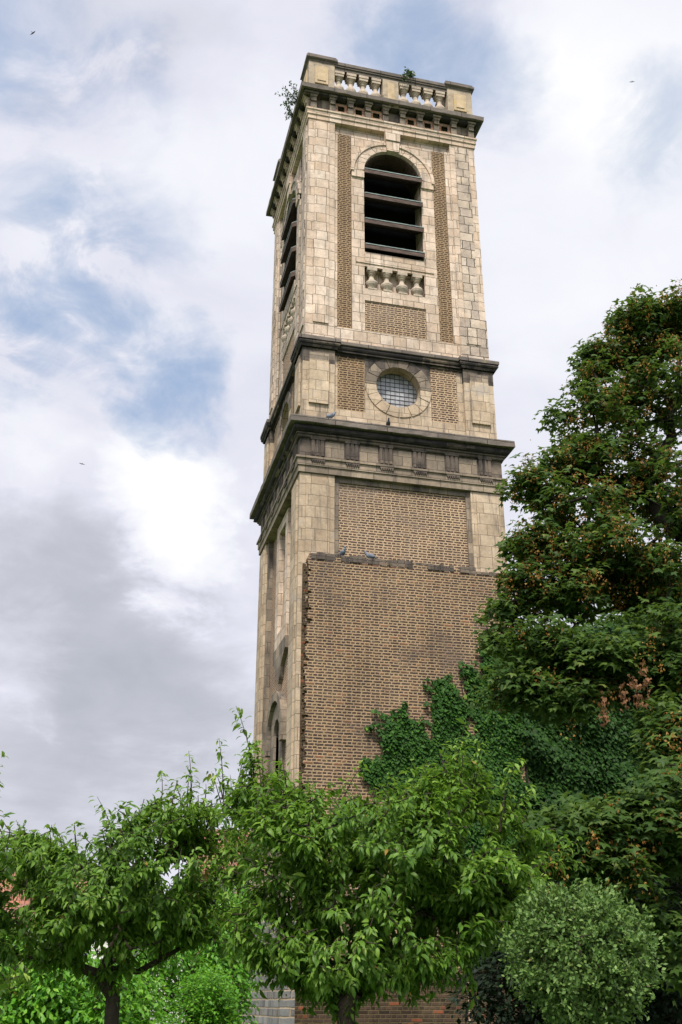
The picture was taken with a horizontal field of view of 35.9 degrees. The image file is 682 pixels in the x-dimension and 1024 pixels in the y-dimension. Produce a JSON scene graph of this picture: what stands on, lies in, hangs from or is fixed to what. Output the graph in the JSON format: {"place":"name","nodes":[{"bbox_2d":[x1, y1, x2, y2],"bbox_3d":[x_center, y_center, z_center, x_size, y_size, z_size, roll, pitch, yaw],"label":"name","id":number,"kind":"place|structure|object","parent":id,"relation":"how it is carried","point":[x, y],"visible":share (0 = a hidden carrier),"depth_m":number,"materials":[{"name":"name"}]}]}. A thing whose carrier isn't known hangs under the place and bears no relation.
{"place":"outdoors","nodes":[
{"label":"outdoors","id":0,"kind":"place"},
{"bbox_2d":[0,870,107,974],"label":"tiled house","id":1,"kind":"structure","parent":0,"point":[22,902],"depth_m":43.45,"materials":[{"name":"red tile"}]},
{"bbox_2d":[130,948,186,1023],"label":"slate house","id":2,"kind":"structure","parent":0,"point":[159,988],"depth_m":47.03,"materials":[{"name":"grey stone"}]},
{"bbox_2d":[187,829,249,1007],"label":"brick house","id":3,"kind":"structure","parent":0,"point":[218,878],"depth_m":38.79,"materials":[{"name":"red brick"}]},
{"bbox_2d":[207,878,234,908],"bbox_3d":[-4.404,14.155,38.578,1.000,1.400,0.080,3,-25,-7],"label":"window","id":4,"kind":"structure","parent":3,"relation":"in","point":[213,878],"depth_m":38.72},
{"bbox_2d":[0,0,681,892],"label":"sky","id":5,"kind":"structure","parent":0,"point":[142,142],"materials":[{"name":"white"}]},
{"bbox_2d":[236,52,539,1023],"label":"bell tower","id":6,"kind":"structure","parent":0,"point":[378,312],"depth_m":26.44,"materials":[{"name":"brown brick"}]},
{"bbox_2d":[282,558,284,625],"bbox_3d":[-1.218,2.008,26.503,0.330,2.070,0.825,6,-26,-13],"label":"blocked window","id":7,"kind":"structure","parent":6,"relation":"in","point":[284,558],"depth_m":26.81,"materials":[{"name":"beige stone"}]},
{"bbox_2d":[275,80,298,105],"bbox_3d":[-1.504,-12.065,30.488,0.759,0.880,0.755,-9,-26,18],"label":"sprouting weed","id":8,"kind":"object","parent":6,"relation":"on","point":[292,102],"visible":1,"depth_m":30.48,"materials":[{"name":"green plant"}]},
{"bbox_2d":[284,102,292,120],"bbox_3d":[-1.563,-11.826,31.011,0.317,0.360,0.514,-7,-26,14],"label":"sprouting weed","id":9,"kind":"object","parent":6,"relation":"on","point":[288,113],"visible":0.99,"depth_m":31.05,"materials":[{"name":"green plant"}]},
{"bbox_2d":[326,412,336,417],"bbox_3d":[-0.267,-2.345,25.620,0.327,0.208,0.112,-3,-25,5],"label":"pigeon","id":10,"kind":"object","parent":6,"relation":"on","point":[331,415],"visible":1,"depth_m":25.57,"materials":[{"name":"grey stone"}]},
{"bbox_2d":[339,546,345,555],"bbox_3d":[0.031,0.935,24.308,0.120,0.222,0.349,13,-28,-26],"label":"pigeon","id":11,"kind":"object","parent":6,"relation":"on","point":[342,552],"visible":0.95,"depth_m":24.23,"materials":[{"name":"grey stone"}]},
{"bbox_2d":[364,551,377,558],"bbox_3d":[0.691,1.011,24.423,0.348,0.222,0.123,6,-26,-13],"label":"pigeon","id":12,"kind":"object","parent":6,"relation":"on","point":[369,555],"visible":1,"depth_m":24.38,"materials":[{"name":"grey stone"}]},
{"bbox_2d":[376,374,416,406],"bbox_3d":[1.385,-3.067,27.074,1.270,1.314,0.030,6,-26,-13],"label":"round window","id":13,"kind":"structure","parent":6,"relation":"in","point":[396,390],"depth_m":27.11,"materials":[{"name":"clear glass"}]},
{"bbox_2d":[400,73,407,83],"bbox_3d":[1.863,-12.904,31.243,0.270,0.405,0.261,-6,-26,12],"label":"sprouting weed","id":14,"kind":"object","parent":6,"relation":"attached to","point":[404,77],"visible":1,"depth_m":31.22,"materials":[{"name":"green plant"}]},
{"bbox_2d":[404,66,415,77],"bbox_3d":[2.050,-13.106,31.487,0.415,0.493,0.306,-10,-27,20],"label":"sprouting weed","id":15,"kind":"object","parent":6,"relation":"on","point":[409,73],"visible":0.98,"depth_m":31.47,"materials":[{"name":"green plant"}]},
{"bbox_2d":[359,630,533,969],"bbox_3d":[2.293,5.868,22.436,3.927,7.266,0.314,6,-26,-13],"label":"ivy","id":16,"kind":"object","parent":6,"relation":"attached to","point":[455,706],"visible":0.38,"depth_m":22.86,"materials":[{"name":"green plant"}]},
{"label":"lawn","id":17,"kind":"structure","parent":0,"visible":0},
{"bbox_2d":[0,751,31,1015],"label":"cherry tree","id":18,"kind":"object","parent":17,"relation":"on","point":[7,981],"visible":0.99,"depth_m":9.31,"materials":[{"name":"green plant"}]},
{"bbox_2d":[0,923,170,1023],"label":"wisteria shrub","id":19,"kind":"object","parent":17,"relation":"on","point":[69,999],"visible":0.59,"depth_m":14.27,"materials":[{"name":"green plant"}]},
{"bbox_2d":[0,739,277,1023],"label":"cherry tree","id":20,"kind":"object","parent":17,"relation":"on","point":[121,906],"visible":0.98,"depth_m":10.54,"materials":[{"name":"green plant"}]},
{"bbox_2d":[115,879,269,1023],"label":"leafy shrub","id":21,"kind":"object","parent":17,"relation":"on","point":[167,973],"visible":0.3,"depth_m":16.69,"materials":[{"name":"green plant"}]},
{"bbox_2d":[154,961,246,1023],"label":"conical shrub","id":22,"kind":"object","parent":17,"relation":"on","point":[220,1010],"visible":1,"depth_m":14.70,"materials":[{"name":"green plant"}]},
{"bbox_2d":[210,707,584,1023],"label":"cherry tree","id":23,"kind":"object","parent":17,"relation":"on","point":[297,832],"visible":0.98,"depth_m":9.35,"materials":[{"name":"green plant"}]},
{"bbox_2d":[443,872,681,1023],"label":"dark hedge","id":24,"kind":"object","parent":17,"relation":"on","point":[664,1010],"visible":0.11,"depth_m":13.41,"materials":[{"name":"green plant"}]},
{"bbox_2d":[467,277,681,1006],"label":"maple tree","id":25,"kind":"object","parent":17,"relation":"on","point":[632,841],"visible":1,"depth_m":16.39,"materials":[{"name":"green plant"}]},
{"bbox_2d":[491,871,666,1023],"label":"round shrub","id":26,"kind":"object","parent":17,"relation":"on","point":[618,950],"visible":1,"depth_m":8.05,"materials":[{"name":"green plant"}]},
{"bbox_2d":[523,659,678,1022],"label":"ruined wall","id":27,"kind":"structure","parent":17,"relation":"on","point":[529,746],"depth_m":23.79,"materials":[{"name":"brick"}]},
{"bbox_2d":[516,623,673,1004],"bbox_3d":[6.232,6.364,23.207,5.597,8.181,0.614,6,-26,-13],"label":"ivy","id":28,"kind":"object","parent":27,"relation":"attached to","point":[540,738],"visible":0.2,"depth_m":23.39,"materials":[{"name":"green plant"}]},
{"bbox_2d":[546,602,661,642],"bbox_3d":[9.374,8.742,31.700,6.388,14.233,6.598,6,-26,-13],"label":"background tree","id":29,"kind":"object","parent":17,"relation":"on","point":[600,622],"visible":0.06,"depth_m":33.51,"materials":[{"name":"green plant"}]}
]}

